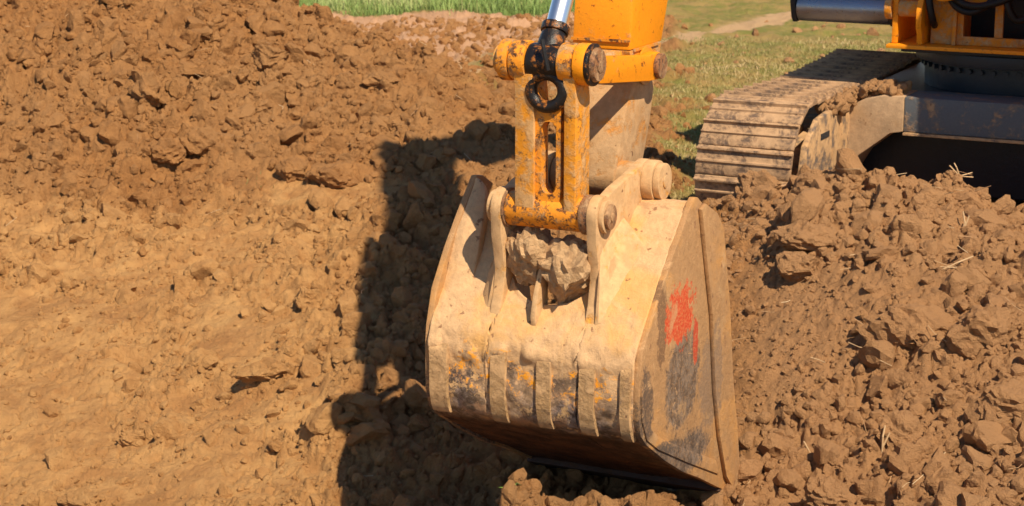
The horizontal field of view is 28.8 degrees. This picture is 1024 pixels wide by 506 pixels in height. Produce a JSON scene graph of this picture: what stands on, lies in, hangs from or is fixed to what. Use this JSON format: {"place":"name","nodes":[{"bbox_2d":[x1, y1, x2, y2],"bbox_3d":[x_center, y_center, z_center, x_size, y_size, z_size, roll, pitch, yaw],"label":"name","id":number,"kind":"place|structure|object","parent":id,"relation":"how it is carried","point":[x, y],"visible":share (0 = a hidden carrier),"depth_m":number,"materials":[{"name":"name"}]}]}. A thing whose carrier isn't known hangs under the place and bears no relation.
{"place":"outdoors","nodes":[
{"label":"outdoors","id":0,"kind":"place"},
{"bbox_2d":[299,0,574,16],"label":"meadow grass","id":1,"kind":"structure","parent":0,"point":[373,6],"depth_m":24.31,"materials":[{"name":"green plant"}]},
{"bbox_2d":[0,0,1023,505],"bbox_3d":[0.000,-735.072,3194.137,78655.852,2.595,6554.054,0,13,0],"label":"ground","id":2,"kind":"structure","parent":0,"point":[726,18],"depth_m":11.31,"materials":[{"name":"soil"}]},
{"bbox_2d":[57,488,110,505],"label":"earth clod","id":3,"kind":"object","parent":2,"relation":"on","point":[82,497],"visible":1,"depth_m":9.75,"materials":[{"name":"soil"}]},
{"bbox_2d":[116,429,145,447],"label":"earth clod","id":4,"kind":"object","parent":2,"relation":"on","point":[128,438],"visible":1,"depth_m":10.32,"materials":[{"name":"soil"}]},
{"bbox_2d":[128,71,168,106],"bbox_3d":[-2.562,-1.144,14.019,0.347,0.276,0.209,9,16,35],"label":"earth clod","id":5,"kind":"object","parent":2,"relation":"on","point":[149,87],"visible":0.96,"depth_m":13.95,"materials":[{"name":"soil"}]},
{"bbox_2d":[148,137,186,164],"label":"earth clod","id":6,"kind":"object","parent":2,"relation":"on","point":[171,151],"visible":1,"depth_m":13.40,"materials":[{"name":"soil"}]},
{"bbox_2d":[179,126,220,155],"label":"earth clod","id":7,"kind":"object","parent":2,"relation":"on","point":[197,141],"visible":0.94,"depth_m":13.47,"materials":[{"name":"soil"}]},
{"bbox_2d":[235,357,289,383],"bbox_3d":[-1.326,0.627,10.608,0.294,0.139,0.178,0,13,0],"label":"earth clod","id":8,"kind":"object","parent":2,"relation":"on","point":[266,368],"visible":1,"depth_m":10.57,"materials":[{"name":"soil"}]},
{"bbox_2d":[258,68,276,85],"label":"earth clod","id":9,"kind":"object","parent":2,"relation":"on","point":[266,76],"visible":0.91,"depth_m":14.30,"materials":[{"name":"soil"}]},
{"bbox_2d":[251,44,289,68],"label":"earth clod","id":10,"kind":"object","parent":2,"relation":"on","point":[266,56],"visible":0.94,"depth_m":14.52,"materials":[{"name":"soil"}]},
{"bbox_2d":[275,156,308,182],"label":"earth clod","id":11,"kind":"object","parent":2,"relation":"on","point":[290,169],"visible":1,"depth_m":13.22,"materials":[{"name":"soil"}]},
{"bbox_2d":[294,286,323,312],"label":"earth clod","id":12,"kind":"object","parent":2,"relation":"on","point":[304,297],"visible":0.97,"depth_m":11.37,"materials":[{"name":"soil"}]},
{"bbox_2d":[303,161,357,188],"bbox_3d":[-1.176,-0.495,13.167,0.382,0.206,0.314,5,14,22],"label":"earth clod","id":13,"kind":"object","parent":2,"relation":"on","point":[340,175],"visible":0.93,"depth_m":13.08,"materials":[{"name":"soil"}]},
{"bbox_2d":[361,70,398,87],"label":"earth clod","id":14,"kind":"object","parent":2,"relation":"on","point":[373,79],"visible":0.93,"depth_m":14.45,"materials":[{"name":"soil"}]},
{"bbox_2d":[486,68,513,83],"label":"earth clod","id":15,"kind":"object","parent":2,"relation":"on","point":[493,73],"visible":0.19,"depth_m":16.65,"materials":[{"name":"soil"}]},
{"bbox_2d":[0,0,1023,505],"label":"soil clods","id":16,"kind":"object","parent":2,"relation":"on","point":[942,482],"visible":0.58,"depth_m":11.25,"materials":[{"name":"brown soil"}]},
{"bbox_2d":[6,14,1023,504],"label":"straw","id":17,"kind":"object","parent":2,"relation":"on","point":[748,270],"visible":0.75,"depth_m":10.11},
{"bbox_2d":[425,0,1023,491],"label":"excavator","id":18,"kind":"object","parent":2,"relation":"on","point":[621,368],"visible":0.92,"depth_m":8.45,"materials":[{"name":"metal"}]},
{"bbox_2d":[506,226,553,285],"bbox_3d":[0.091,0.005,8.268,0.211,0.272,0.230,-9,16,-35],"label":"clay lump","id":19,"kind":"object","parent":18,"relation":"in","point":[527,247],"visible":0.77,"depth_m":8.20,"materials":[{"name":"brown soil"}]},
{"bbox_2d":[538,234,589,303],"bbox_3d":[0.234,0.082,8.184,0.251,0.301,0.257,6,14,25],"label":"clay lump","id":20,"kind":"object","parent":18,"relation":"in","point":[564,264],"visible":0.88,"depth_m":8.11,"materials":[{"name":"brown soil"}]},
{"bbox_2d":[815,78,911,115],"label":"caked mud","id":21,"kind":"structure","parent":18,"relation":"on","point":[840,103],"depth_m":12.19,"materials":[{"name":"soil"}]},
{"bbox_2d":[737,169,781,192],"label":"earth clod","id":22,"kind":"object","parent":2,"relation":"on","point":[753,179],"visible":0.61,"depth_m":11.34,"materials":[{"name":"soil"}]},
{"bbox_2d":[776,251,819,282],"bbox_3d":[1.487,0.091,10.378,0.234,0.211,0.242,0,13,0],"label":"earth clod","id":23,"kind":"object","parent":2,"relation":"on","point":[794,266],"visible":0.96,"depth_m":10.29,"materials":[{"name":"soil"}]},
{"bbox_2d":[773,220,837,251],"bbox_3d":[1.551,-0.087,10.468,0.370,0.173,0.250,0,13,0],"label":"earth clod","id":24,"kind":"object","parent":2,"relation":"on","point":[804,236],"visible":0.99,"depth_m":10.39,"materials":[{"name":"soil"}]},
{"bbox_2d":[803,475,855,505],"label":"earth clod","id":25,"kind":"object","parent":2,"relation":"on","point":[825,490],"visible":0.99,"depth_m":8.67,"materials":[{"name":"soil"}]},
{"bbox_2d":[881,425,889,452],"bbox_3d":[1.662,0.831,8.879,0.039,0.131,0.019,0,13,0],"label":"dry stalk","id":26,"kind":"object","parent":2,"relation":"on","point":[882,445],"visible":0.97,"depth_m":8.87,"materials":[{"name":"plant"}]},
{"bbox_2d":[872,409,923,451],"bbox_3d":[1.739,0.806,8.923,0.228,0.211,0.171,-10,16,-37],"label":"earth clod","id":27,"kind":"object","parent":2,"relation":"on","point":[903,426],"visible":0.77,"depth_m":8.88,"materials":[{"name":"soil"}]},
{"bbox_2d":[858,302,955,348],"bbox_3d":[1.905,0.348,9.507,0.425,0.237,0.311,11,17,39],"label":"earth clod","id":28,"kind":"object","parent":2,"relation":"on","point":[896,326],"visible":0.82,"depth_m":9.42,"materials":[{"name":"soil"}]},
{"bbox_2d":[943,256,972,269],"bbox_3d":[2.200,0.052,9.867,0.163,0.077,0.013,-1,13,-3],"label":"dry stalk","id":29,"kind":"object","parent":2,"relation":"on","point":[958,262],"visible":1,"depth_m":9.86,"materials":[{"name":"plant"}]},
{"bbox_2d":[949,163,972,177],"bbox_3d":[2.525,-0.463,11.223,0.144,0.086,0.027,0,13,0],"label":"dry stalk","id":30,"kind":"object","parent":2,"relation":"on","point":[958,172],"visible":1,"depth_m":11.21,"materials":[{"name":"plant"}]},
{"bbox_2d":[962,211,969,225],"bbox_3d":[2.364,-0.156,10.406,0.057,0.122,0.019,0,13,0],"label":"dry stalk","id":31,"kind":"object","parent":2,"relation":"on","point":[965,223],"visible":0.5,"depth_m":10.40,"materials":[{"name":"plant"}]},
{"bbox_2d":[944,303,1010,356],"bbox_3d":[2.168,0.364,9.289,0.335,0.298,0.238,0,13,0],"label":"earth clod","id":32,"kind":"object","parent":2,"relation":"on","point":[977,327],"visible":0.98,"depth_m":9.20,"materials":[{"name":"soil"}]},
{"bbox_2d":[977,378,1023,420],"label":"earth clod","id":33,"kind":"object","parent":2,"relation":"on","point":[1004,399],"visible":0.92,"depth_m":8.73,"materials":[{"name":"soil"}]},
{"bbox_2d":[651,35,914,199],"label":"turf grass","id":34,"kind":"structure","parent":0,"point":[689,156],"depth_m":19.40,"materials":[{"name":"green plant"}]}
]}

